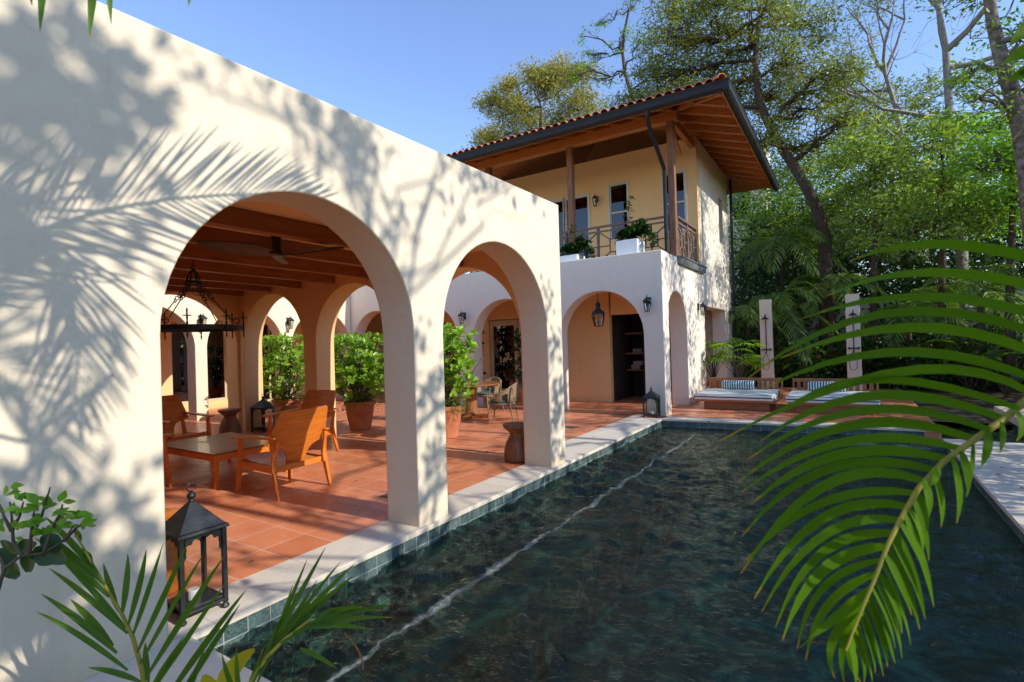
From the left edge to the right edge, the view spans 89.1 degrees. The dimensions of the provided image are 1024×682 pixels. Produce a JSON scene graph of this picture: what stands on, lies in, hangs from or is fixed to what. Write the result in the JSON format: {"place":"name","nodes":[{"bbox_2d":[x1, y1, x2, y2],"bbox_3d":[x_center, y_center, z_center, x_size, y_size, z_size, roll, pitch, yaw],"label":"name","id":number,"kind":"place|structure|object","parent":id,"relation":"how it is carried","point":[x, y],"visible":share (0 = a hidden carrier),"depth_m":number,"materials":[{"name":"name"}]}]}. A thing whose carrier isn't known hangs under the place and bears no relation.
{"place":"outdoors","nodes":[
{"label":"outdoors","id":0,"kind":"place"},
{"bbox_2d":[164,393,672,599],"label":"terrace floor","id":1,"kind":"structure","parent":0,"point":[264,532],"depth_m":6.15,"materials":[{"name":"tile"}]},
{"bbox_2d":[163,434,174,486],"bbox_3d":[-4.584,1.292,6.095,0.764,0.944,0.863,-2,0,33],"label":"armchair","id":2,"kind":"object","parent":1,"relation":"on","point":[167,466],"visible":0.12,"depth_m":6.19,"materials":[{"name":"brown wood"}]},
{"bbox_2d":[165,508,186,595],"bbox_3d":[-2.424,1.436,3.514,0.396,0.498,0.396,-2,0,33],"label":"stool","id":3,"kind":"object","parent":1,"relation":"on","point":[171,556],"visible":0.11,"depth_m":3.47,"materials":[{"name":"brown wood"}]},
{"bbox_2d":[162,394,214,456],"bbox_3d":[-5.103,1.315,7.856,0.863,0.944,0.764,-2,0,26],"label":"armchair","id":4,"kind":"object","parent":1,"relation":"on","point":[174,411],"visible":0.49,"depth_m":8.09,"materials":[{"name":"brown wood"}]},
{"bbox_2d":[167,432,287,489],"bbox_3d":[-3.785,1.532,6.822,1.460,0.420,0.996,-2,0,33],"label":"coffee table","id":5,"kind":"object","parent":1,"relation":"on","point":[215,449],"visible":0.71,"depth_m":6.49,"materials":[{"name":"brown wood"}]},
{"bbox_2d":[218,408,240,433],"bbox_3d":[-5.401,1.552,9.961,0.396,0.498,0.396,-2,0,33],"label":"stool","id":6,"kind":"object","parent":1,"relation":"on","point":[230,422],"visible":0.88,"depth_m":9.84,"materials":[{"name":"brown wood"}]},
{"bbox_2d":[160,295,351,420],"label":"courtyard wing","id":7,"kind":"structure","parent":1,"relation":"on","point":[194,371],"depth_m":13.99,"materials":[{"name":"beige paint"}]},
{"bbox_2d":[171,322,226,403],"bbox_3d":[-8.741,0.585,14.518,0.060,2.230,1.500,-2,0,33],"label":"window","id":8,"kind":"structure","parent":7,"relation":"in","point":[216,343],"depth_m":14.76,"materials":[{"name":"glass"}]},
{"bbox_2d":[198,314,207,323],"bbox_3d":[-7.255,-0.480,12.199,0.204,0.357,0.168,-2,0,33],"label":"wall lantern","id":9,"kind":"object","parent":7,"relation":"attached to","point":[204,317],"depth_m":12.19,"materials":[{"name":"metal"}]},
{"bbox_2d":[262,323,275,400],"bbox_3d":[-7.599,0.659,16.282,0.060,2.430,1.500,-2,0,33],"label":"window","id":10,"kind":"structure","parent":7,"relation":"in","point":[266,331],"depth_m":16.22,"materials":[{"name":"glass"}]},
{"bbox_2d":[286,317,294,328],"bbox_3d":[-6.019,-0.509,14.114,0.204,0.357,0.168,-2,0,33],"label":"wall lantern","id":11,"kind":"object","parent":7,"relation":"attached to","point":[289,320],"depth_m":14.10,"materials":[{"name":"metal"}]},
{"bbox_2d":[250,394,275,431],"bbox_3d":[-4.956,1.420,10.362,0.347,0.738,0.347,-2,0,16],"label":"floor lantern","id":12,"kind":"object","parent":1,"relation":"on","point":[264,406],"visible":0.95,"depth_m":10.26,"materials":[{"name":"metal"}]},
{"bbox_2d":[231,405,331,500],"bbox_3d":[-2.631,1.234,6.003,0.863,0.944,0.764,-2,0,31],"label":"armchair","id":13,"kind":"object","parent":1,"relation":"on","point":[294,436],"visible":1,"depth_m":5.84,"materials":[{"name":"brown wood"}]},
{"bbox_2d":[0,0,565,681],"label":"arcade pavilion","id":14,"kind":"structure","parent":1,"relation":"on","point":[138,158],"depth_m":2.91,"materials":[{"name":"paint"}]},
{"bbox_2d":[160,259,247,339],"bbox_3d":[-3.743,-0.490,6.122,1.048,0.943,1.049,-2,0,44],"label":"ring chandelier","id":15,"kind":"object","parent":14,"relation":"hanging from","point":[200,327],"visible":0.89,"depth_m":6.10,"materials":[{"name":"metal"}]},
{"bbox_2d":[196,235,344,263],"bbox_3d":[-2.316,-1.036,5.495,1.164,0.291,1.344,-2,0,10],"label":"ceiling fan","id":16,"kind":"object","parent":14,"relation":"hanging from","point":[276,253],"visible":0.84,"depth_m":5.36,"materials":[{"name":"wood"}]},
{"bbox_2d":[262,332,304,419],"bbox_3d":[-4.978,0.798,11.505,1.275,1.996,1.249,-2,0,33],"label":"potted shrub","id":17,"kind":"object","parent":1,"relation":"on","point":[284,360],"visible":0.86,"depth_m":11.30,"materials":[{"name":"green plant"}]},
{"bbox_2d":[262,390,338,451],"bbox_3d":[-3.212,1.260,7.986,0.764,0.944,0.863,-2,0,27],"label":"armchair","id":18,"kind":"object","parent":1,"relation":"on","point":[315,398],"visible":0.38,"depth_m":8.21,"materials":[{"name":"brown wood"}]},
{"bbox_2d":[334,331,384,429],"bbox_3d":[-2.988,0.758,10.318,1.410,1.948,1.500,-2,0,33],"label":"potted shrub","id":19,"kind":"object","parent":1,"relation":"on","point":[359,409],"visible":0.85,"depth_m":10.02,"materials":[{"name":"green plant"}]},
{"bbox_2d":[81,414,662,681],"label":"pool coping","id":20,"kind":"object","parent":1,"relation":"on","point":[267,587],"visible":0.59,"depth_m":4.20,"materials":[{"name":"stone"}]},
{"bbox_2d":[165,482,229,626],"bbox_3d":[-1.973,1.269,3.215,0.302,0.794,0.302,-2,0,33],"label":"floor lantern","id":21,"kind":"object","parent":20,"relation":"on","point":[190,521],"visible":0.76,"depth_m":3.18,"materials":[{"name":"metal"}]},
{"bbox_2d":[642,388,660,417],"bbox_3d":[2.860,1.238,10.671,0.326,0.635,0.326,-2,0,26],"label":"floor lantern","id":22,"kind":"object","parent":20,"relation":"on","point":[651,394],"visible":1,"depth_m":10.59,"materials":[{"name":"metal"}]},
{"bbox_2d":[272,428,503,453],"bbox_3d":[-2.559,1.709,9.089,6.990,0.004,0.045,-2,0,33],"label":"floor drain","id":23,"kind":"object","parent":1,"relation":"on","point":[446,447],"visible":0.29,"depth_m":8.00,"materials":[{"name":"metal"}]},
{"bbox_2d":[443,322,481,438],"bbox_3d":[-1.177,0.668,9.036,1.231,2.010,1.175,-2,0,16],"label":"potted shrub","id":24,"kind":"object","parent":1,"relation":"on","point":[454,410],"visible":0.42,"depth_m":8.88,"materials":[{"name":"green plant"}]},
{"bbox_2d":[455,381,500,420],"bbox_3d":[-0.892,1.301,11.367,1.340,0.754,1.340,-2,0,33],"label":"dining table","id":25,"kind":"object","parent":1,"relation":"on","point":[472,412],"visible":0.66,"depth_m":11.25,"materials":[{"name":"brown wood"}]},
{"bbox_2d":[477,377,504,413],"bbox_3d":[-0.555,1.267,12.255,0.644,0.810,0.598,-2,0,39],"label":"wicker chair","id":26,"kind":"object","parent":1,"relation":"on","point":[491,390],"visible":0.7,"depth_m":12.26,"materials":[{"name":"beige wicker"}]},
{"bbox_2d":[486,382,519,423],"bbox_3d":[-0.179,1.248,10.525,0.598,0.810,0.644,-2,0,13],"label":"wicker chair","id":27,"kind":"object","parent":1,"relation":"on","point":[507,396],"visible":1,"depth_m":10.32,"materials":[{"name":"beige wicker"}]},
{"bbox_2d":[503,421,524,462],"bbox_3d":[0.077,1.378,7.112,0.396,0.498,0.396,-2,0,33],"label":"stool","id":28,"kind":"object","parent":1,"relation":"on","point":[514,449],"visible":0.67,"depth_m":6.97,"materials":[{"name":"brown wood"}]},
{"bbox_2d":[510,328,522,404],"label":"potted shrub","id":29,"kind":"object","parent":1,"relation":"on","point":[517,339],"visible":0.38,"depth_m":13.24,"materials":[{"name":"green plant"}]},
{"bbox_2d":[303,73,778,415],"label":"pool house","id":30,"kind":"structure","parent":1,"relation":"on","point":[679,164],"depth_m":13.71,"materials":[{"name":"white paint"}]},
{"bbox_2d":[458,312,465,323],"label":"wall lantern","id":31,"kind":"object","parent":30,"relation":"attached to","point":[463,314],"depth_m":13.46,"materials":[{"name":"metal"}]},
{"bbox_2d":[490,319,519,397],"bbox_3d":[-0.221,0.518,15.202,0.970,2.257,0.089,-2,0,33],"label":"french door","id":32,"kind":"structure","parent":30,"relation":"in","point":[502,344],"depth_m":15.22,"materials":[{"name":"paint"}]},
{"bbox_2d":[518,319,521,397],"bbox_3d":[0.611,0.491,14.665,0.970,2.257,0.089,-2,0,33],"label":"french door","id":33,"kind":"structure","parent":30,"relation":"in","point":[519,330],"depth_m":14.90,"materials":[{"name":"paint"}]},
{"bbox_2d":[550,198,564,255],"bbox_3d":[1.280,-3.090,16.037,0.880,2.500,0.090,-2,0,33],"label":"window","id":34,"kind":"structure","parent":30,"relation":"in","point":[561,209],"depth_m":15.92,"materials":[{"name":"white glass"}]},
{"bbox_2d":[563,193,590,258],"bbox_3d":[1.968,-3.112,15.592,0.880,2.500,0.090,-2,0,33],"label":"window","id":35,"kind":"structure","parent":30,"relation":"in","point":[582,201],"depth_m":15.54,"materials":[{"name":"white glass"}]},
{"bbox_2d":[559,224,598,261],"bbox_3d":[1.555,-2.320,12.460,1.163,1.030,0.592,-2,0,33],"label":"balcony planter","id":36,"kind":"object","parent":30,"relation":"on","point":[571,249],"visible":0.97,"depth_m":12.38,"materials":[{"name":"plant"}]},
{"bbox_2d":[592,194,597,206],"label":"wall lantern","id":37,"kind":"object","parent":30,"relation":"attached to","point":[595,199],"depth_m":15.12,"materials":[{"name":"metal"}]},
{"bbox_2d":[592,293,604,326],"bbox_3d":[1.953,-0.819,11.821,0.300,0.976,0.285,-2,0,33],"label":"porch lantern","id":38,"kind":"object","parent":30,"relation":"hanging from","point":[598,311],"visible":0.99,"depth_m":11.78,"materials":[{"name":"metal"}]},
{"bbox_2d":[607,180,629,241],"bbox_3d":[3.060,-3.713,14.879,0.660,1.670,0.090,-2,0,33],"label":"window","id":39,"kind":"structure","parent":30,"relation":"in","point":[619,193],"depth_m":14.93,"materials":[{"name":"white glass"}]},
{"bbox_2d":[614,196,659,254],"bbox_3d":[2.733,-2.581,11.669,1.139,1.395,0.613,-2,0,33],"label":"balcony planter","id":40,"kind":"object","parent":30,"relation":"on","point":[632,243],"visible":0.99,"depth_m":11.58,"materials":[{"name":"ceramic"}]},
{"bbox_2d":[631,365,642,368],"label":"folded towels","id":41,"kind":"object","parent":30,"relation":"on","point":[637,367],"visible":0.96,"depth_m":14.30,"materials":[{"name":"fabric"}]},
{"bbox_2d":[633,361,642,364],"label":"folded towels","id":42,"kind":"object","parent":41,"relation":"on","point":[637,362],"visible":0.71,"depth_m":14.25,"materials":[{"name":"fabric"}]},
{"bbox_2d":[633,349,642,352],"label":"folded towels","id":43,"kind":"object","parent":30,"relation":"on","point":[637,350],"visible":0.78,"depth_m":14.25,"materials":[{"name":"fabric"}]},
{"bbox_2d":[642,295,650,311],"bbox_3d":[2.821,-0.784,10.840,0.168,0.357,0.204,-2,0,33],"label":"wall lantern","id":44,"kind":"object","parent":30,"relation":"attached to","point":[647,299],"depth_m":10.79,"materials":[{"name":"metal"}]},
{"bbox_2d":[661,168,687,233],"bbox_3d":[4.387,-3.756,14.022,0.680,1.670,0.090,-2,0,33],"label":"window","id":45,"kind":"structure","parent":30,"relation":"in","point":[681,177],"depth_m":13.96,"materials":[{"name":"white glass"}]},
{"bbox_2d":[697,303,706,314],"bbox_3d":[4.835,-0.833,13.234,0.204,0.357,0.168,-2,0,33],"label":"wall lantern","id":46,"kind":"object","parent":30,"relation":"attached to","point":[702,305],"depth_m":13.21,"materials":[{"name":"metal"}]},
{"bbox_2d":[484,407,627,414],"bbox_3d":[-1.183,1.687,13.433,8.990,0.004,0.045,-2,0,33],"label":"floor drain","id":47,"kind":"object","parent":1,"relation":"on","point":[569,411],"visible":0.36,"depth_m":11.60,"materials":[{"name":"metal"}]},
{"bbox_2d":[191,410,1023,561],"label":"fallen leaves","id":48,"kind":"object","parent":1,"relation":"on","point":[487,451],"visible":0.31,"depth_m":5.98,"materials":[{"name":"brown plant"}]},
{"bbox_2d":[97,0,1023,293],"label":"sky","id":49,"kind":"structure","parent":0,"point":[408,69],"materials":[{"name":"blue"}]},
{"bbox_2d":[217,430,1023,681],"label":"pool water","id":50,"kind":"structure","parent":0,"point":[656,498],"depth_m":4.09,"materials":[{"name":"teal liquid"}]},
{"bbox_2d":[655,426,928,445],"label":"pool water","id":51,"kind":"structure","parent":0,"point":[827,437],"depth_m":9.25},
{"bbox_2d":[646,387,941,446],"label":"poolside terrace","id":52,"kind":"structure","parent":0,"point":[697,410],"depth_m":10.76,"materials":[{"name":"tile"}]},
{"bbox_2d":[702,339,744,387],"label":"potted palm","id":53,"kind":"object","parent":52,"relation":"on","point":[713,372],"visible":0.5,"depth_m":13.90,"materials":[{"name":"plant"}]},
{"bbox_2d":[705,338,765,377],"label":"potted palm","id":54,"kind":"object","parent":52,"relation":"on","point":[739,371],"visible":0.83,"depth_m":13.45,"materials":[{"name":"plant"}]},
{"bbox_2d":[694,377,782,410],"bbox_3d":[5.221,1.197,11.949,1.640,0.600,1.590,-2,0,33],"label":"daybed","id":55,"kind":"object","parent":52,"relation":"on","point":[755,399],"visible":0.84,"depth_m":11.53,"materials":[{"name":"white fabric"}]},
{"bbox_2d":[722,380,754,389],"bbox_3d":[5.382,1.040,12.373,0.720,0.220,0.220,-2,0,33],"label":"bolster cushion","id":56,"kind":"object","parent":55,"relation":"on","point":[740,384],"visible":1,"depth_m":12.29,"materials":[{"name":"blue fabric"}]},
{"bbox_2d":[759,299,774,388],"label":"shower column","id":57,"kind":"structure","parent":52,"relation":"on","point":[766,328],"depth_m":15.76,"materials":[{"name":"white paint"}]},
{"bbox_2d":[785,378,881,415],"bbox_3d":[6.741,1.148,10.931,1.640,0.600,1.590,-2,0,33],"label":"daybed","id":58,"kind":"object","parent":52,"relation":"on","point":[793,395],"visible":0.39,"depth_m":10.68,"materials":[{"name":"white fabric"}]},
{"bbox_2d":[808,381,845,391],"bbox_3d":[6.877,0.992,11.371,0.720,0.220,0.220,-2,0,33],"label":"bolster cushion","id":59,"kind":"object","parent":58,"relation":"on","point":[813,385],"visible":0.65,"depth_m":11.39,"materials":[{"name":"blue fabric"}]},
{"bbox_2d":[845,294,861,389],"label":"shower column","id":60,"kind":"structure","parent":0,"point":[854,368],"depth_m":14.56,"materials":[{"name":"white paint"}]},
{"bbox_2d":[727,103,1021,271],"bbox_3d":[16.702,-7.274,22.375,15.349,9.023,13.893,-2,0,33],"label":"wood","id":61,"kind":"object","parent":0,"point":[755,204],"visible":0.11,"depth_m":21.06,"materials":[{"name":"green plant"}]},
{"bbox_2d":[755,377,1023,424],"bbox_3d":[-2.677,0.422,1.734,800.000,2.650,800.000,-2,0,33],"label":"ground","id":62,"kind":"structure","parent":0,"point":[1014,397],"depth_m":12.01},
{"bbox_2d":[0,482,96,589],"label":"leafy shrub","id":63,"kind":"object","parent":62,"relation":"on","point":[48,551],"visible":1,"depth_m":2.00,"materials":[{"name":"green plant"}]},
{"bbox_2d":[33,517,245,681],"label":"young palm","id":64,"kind":"object","parent":62,"relation":"on","point":[79,564],"visible":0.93,"depth_m":2.07,"materials":[{"name":"green plant"}]},
{"bbox_2d":[92,637,270,681],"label":"coping","id":65,"kind":"object","parent":62,"relation":"on","point":[212,666],"depth_m":2.64,"materials":[{"name":"stone"}]},
{"bbox_2d":[201,648,254,681],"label":"yellow leaf plant","id":66,"kind":"object","parent":65,"relation":"on","point":[244,657],"visible":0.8,"depth_m":2.15,"materials":[{"name":"yellow plant"}]},
{"bbox_2d":[222,549,392,681],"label":"young palm","id":67,"kind":"object","parent":62,"relation":"on","point":[304,612],"visible":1,"depth_m":1.97,"materials":[{"name":"green plant"}]},
{"bbox_2d":[344,632,363,669],"bbox_3d":[-0.577,1.133,1.899,0.069,0.141,0.004,-2,0,-1],"label":"fallen leaflet","id":68,"kind":"object","parent":67,"relation":"attached to","point":[356,647],"visible":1,"depth_m":1.90,"materials":[{"name":"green plant"}]},
{"bbox_2d":[454,43,613,151],"bbox_3d":[0.934,-8.352,31.194,12.521,18.546,6.249,-2,0,33],"label":"yellowing tree","id":69,"kind":"object","parent":62,"relation":"on","point":[544,81],"visible":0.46,"depth_m":30.71,"materials":[{"name":"green plant"}]},
{"bbox_2d":[198,411,1023,681],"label":"pool basin","id":70,"kind":"object","parent":62,"relation":"in","point":[246,629],"visible":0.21,"depth_m":5.57,"materials":[{"name":"tile"}]},
{"bbox_2d":[296,454,697,681],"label":"pool bench","id":71,"kind":"object","parent":70,"relation":"in","point":[494,600],"visible":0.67,"depth_m":4.83,"materials":[{"name":"tile"}]},
{"bbox_2d":[662,416,927,431],"bbox_3d":[5.040,1.509,9.517,4.419,0.038,0.378,-2,0,28],"label":"coping","id":72,"kind":"object","parent":70,"relation":"on","point":[727,421],"visible":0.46,"depth_m":9.74,"materials":[{"name":"stone"}]},
{"bbox_2d":[829,440,945,481],"bbox_3d":[5.722,1.829,7.993,1.440,0.475,0.150,-2,0,33],"label":"pool ledge","id":73,"kind":"object","parent":70,"relation":"attached to","point":[934,462],"visible":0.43,"depth_m":7.72,"materials":[{"name":"tile"}]},
{"bbox_2d":[564,0,662,108],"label":"sparse tree","id":74,"kind":"object","parent":62,"relation":"on","point":[621,50],"visible":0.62,"depth_m":26.10,"materials":[{"name":"green plant"}]},
{"bbox_2d":[600,0,896,374],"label":"olive green tree","id":75,"kind":"object","parent":62,"relation":"on","point":[687,39],"visible":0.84,"depth_m":18.15,"materials":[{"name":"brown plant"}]},
{"bbox_2d":[728,304,797,377],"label":"palm","id":76,"kind":"object","parent":62,"relation":"on","point":[751,315],"visible":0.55,"depth_m":16.75,"materials":[{"name":"green plant"}]},
{"bbox_2d":[732,281,839,377],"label":"palm","id":77,"kind":"object","parent":62,"relation":"on","point":[785,307],"visible":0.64,"depth_m":16.75,"materials":[{"name":"green plant"}]},
{"bbox_2d":[729,225,853,374],"bbox_3d":[9.837,-1.486,18.682,4.294,5.404,3.874,-2,0,-24],"label":"palm","id":78,"kind":"object","parent":62,"relation":"on","point":[779,242],"visible":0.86,"depth_m":17.98,"materials":[{"name":"green plant"}]},
{"bbox_2d":[727,151,855,303],"bbox_3d":[14.130,-4.940,30.087,9.552,12.501,4.000,-2,0,33],"label":"tree","id":79,"kind":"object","parent":62,"relation":"on","point":[741,207],"depth_m":29.01,"materials":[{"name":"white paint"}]},
{"bbox_2d":[732,191,749,219],"bbox_3d":[13.084,-8.013,29.729,0.952,2.100,0.040,-2,0,33],"label":"window","id":80,"kind":"structure","parent":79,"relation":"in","point":[733,199],"depth_m":29.76,"materials":[{"name":"glass"}]},
{"bbox_2d":[783,355,821,386],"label":"broadleaf plant","id":81,"kind":"object","parent":62,"relation":"on","point":[787,365],"visible":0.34,"depth_m":15.99,"materials":[{"name":"green plant"}]},
{"bbox_2d":[736,144,872,300],"bbox_3d":[11.893,-3.758,20.481,4.854,9.212,5.826,-2,0,12],"label":"feathery tree","id":82,"kind":"object","parent":62,"relation":"on","point":[804,214],"visible":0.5,"depth_m":19.96,"materials":[{"name":"green plant"}]},
{"bbox_2d":[789,345,845,383],"bbox_3d":[9.514,0.860,16.044,1.750,1.714,1.924,-2,0,33],"label":"flowering shrub","id":83,"kind":"object","parent":62,"relation":"on","point":[817,358],"visible":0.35,"depth_m":15.90,"materials":[{"name":"green plant"}]},
{"bbox_2d":[773,273,895,373],"bbox_3d":[10.725,-0.530,16.980,3.269,3.560,3.718,-2,0,1],"label":"palm","id":84,"kind":"object","parent":62,"relation":"on","point":[830,286],"visible":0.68,"depth_m":16.60,"materials":[{"name":"green plant"}]},
{"bbox_2d":[798,328,884,378],"bbox_3d":[10.045,0.485,16.069,2.358,1.794,2.449,-2,0,33],"label":"broadleaf plant","id":85,"kind":"object","parent":62,"relation":"on","point":[832,344],"visible":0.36,"depth_m":15.94,"materials":[{"name":"green plant"}]},
{"bbox_2d":[827,353,899,374],"bbox_3d":[10.497,0.839,15.332,2.118,1.103,2.054,-2,0,33],"label":"broadleaf plant","id":86,"kind":"object","parent":62,"relation":"on","point":[871,364],"visible":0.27,"depth_m":15.05,"materials":[{"name":"green plant"}]},
{"bbox_2d":[813,221,937,289],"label":"palm","id":87,"kind":"object","parent":62,"relation":"on","point":[921,254],"visible":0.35,"depth_m":17.89,"materials":[{"name":"green plant"}]},
{"bbox_2d":[729,151,1023,369],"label":"thicket","id":88,"kind":"object","parent":62,"relation":"on","point":[762,283],"visible":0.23,"depth_m":18.66,"materials":[{"name":"green plant"}]},
{"bbox_2d":[730,314,1023,391],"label":"understory plants","id":89,"kind":"object","parent":62,"relation":"on","point":[953,379],"visible":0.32,"depth_m":15.59,"materials":[{"name":"green plant"}]},
{"bbox_2d":[731,289,1023,372],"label":"hedge","id":90,"kind":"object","parent":62,"relation":"on","point":[881,304],"depth_m":17.88,"materials":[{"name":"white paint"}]},
{"bbox_2d":[789,0,986,292],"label":"bare tree","id":91,"kind":"object","parent":62,"relation":"on","point":[857,17],"visible":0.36,"depth_m":18.57,"materials":[{"name":"grey plant"}]},
{"bbox_2d":[797,90,985,363],"bbox_3d":[11.508,-3.024,16.303,4.538,8.531,6.529,-2,0,33],"label":"feathery tree","id":92,"kind":"object","parent":62,"relation":"on","point":[854,146],"visible":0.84,"depth_m":15.67,"materials":[{"name":"green plant"}]},
{"bbox_2d":[767,0,1023,348],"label":"bare tree","id":93,"kind":"object","parent":62,"relation":"on","point":[963,263],"visible":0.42,"depth_m":16.07,"materials":[{"name":"grey plant"}]},
{"bbox_2d":[842,285,976,376],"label":"palm","id":94,"kind":"object","parent":62,"relation":"on","point":[907,319],"visible":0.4,"depth_m":14.86,"materials":[{"name":"green plant"}]},
{"bbox_2d":[871,338,969,389],"bbox_3d":[11.383,0.662,14.547,2.124,1.430,2.011,-2,0,4],"label":"broadleaf plant","id":95,"kind":"object","parent":62,"relation":"on","point":[910,343],"visible":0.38,"depth_m":14.37,"materials":[{"name":"green plant"}]},
{"bbox_2d":[819,53,1023,270],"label":"feathery tree","id":96,"kind":"object","parent":62,"relation":"on","point":[914,105],"visible":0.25,"depth_m":20.71,"materials":[{"name":"green plant"}]},
{"bbox_2d":[853,101,1020,381],"bbox_3d":[12.138,-2.794,14.683,4.242,8.187,6.624,-2,0,33],"label":"feathery tree","id":97,"kind":"object","parent":62,"relation":"on","point":[943,128],"visible":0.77,"depth_m":13.52,"materials":[{"name":"green plant"}]},
{"bbox_2d":[908,264,1023,389],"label":"palm","id":98,"kind":"object","parent":62,"relation":"on","point":[978,288],"visible":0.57,"depth_m":13.80,"materials":[{"name":"green plant"}]},
{"bbox_2d":[911,0,1023,249],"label":"mottled tree","id":99,"kind":"object","parent":62,"relation":"on","point":[1011,106],"visible":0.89,"depth_m":10.93,"materials":[{"name":"green plant"}]},
{"bbox_2d":[916,339,1021,389],"bbox_3d":[12.105,0.639,13.713,2.389,1.447,2.610,-2,0,33],"label":"broadleaf plant","id":100,"kind":"object","parent":62,"relation":"on","point":[966,385],"visible":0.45,"depth_m":13.64,"materials":[{"name":"green plant"}]},
{"bbox_2d":[925,98,1021,391],"bbox_3d":[12.723,-2.639,13.192,3.379,7.868,6.100,-2,0,41],"label":"feathery tree","id":101,"kind":"object","parent":62,"relation":"on","point":[1009,167],"visible":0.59,"depth_m":12.75,"materials":[{"name":"green plant"}]},
{"bbox_2d":[941,341,1023,397],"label":"broadleaf plant","id":102,"kind":"object","parent":62,"relation":"on","point":[993,354],"visible":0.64,"depth_m":12.14,"materials":[{"name":"green plant"}]},
{"bbox_2d":[942,406,1023,533],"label":"coping","id":103,"kind":"object","parent":62,"relation":"on","point":[1005,491],"visible":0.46,"depth_m":5.76,"materials":[{"name":"stone"}]},
{"bbox_2d":[30,0,1023,681],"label":"overhanging palm","id":104,"kind":"object","parent":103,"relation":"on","point":[848,616],"visible":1,"depth_m":1.05,"materials":[{"name":"green plant"}]},
{"bbox_2d":[933,421,1023,441],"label":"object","id":105,"kind":"structure","parent":0,"point":[979,430],"depth_m":8.86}
]}

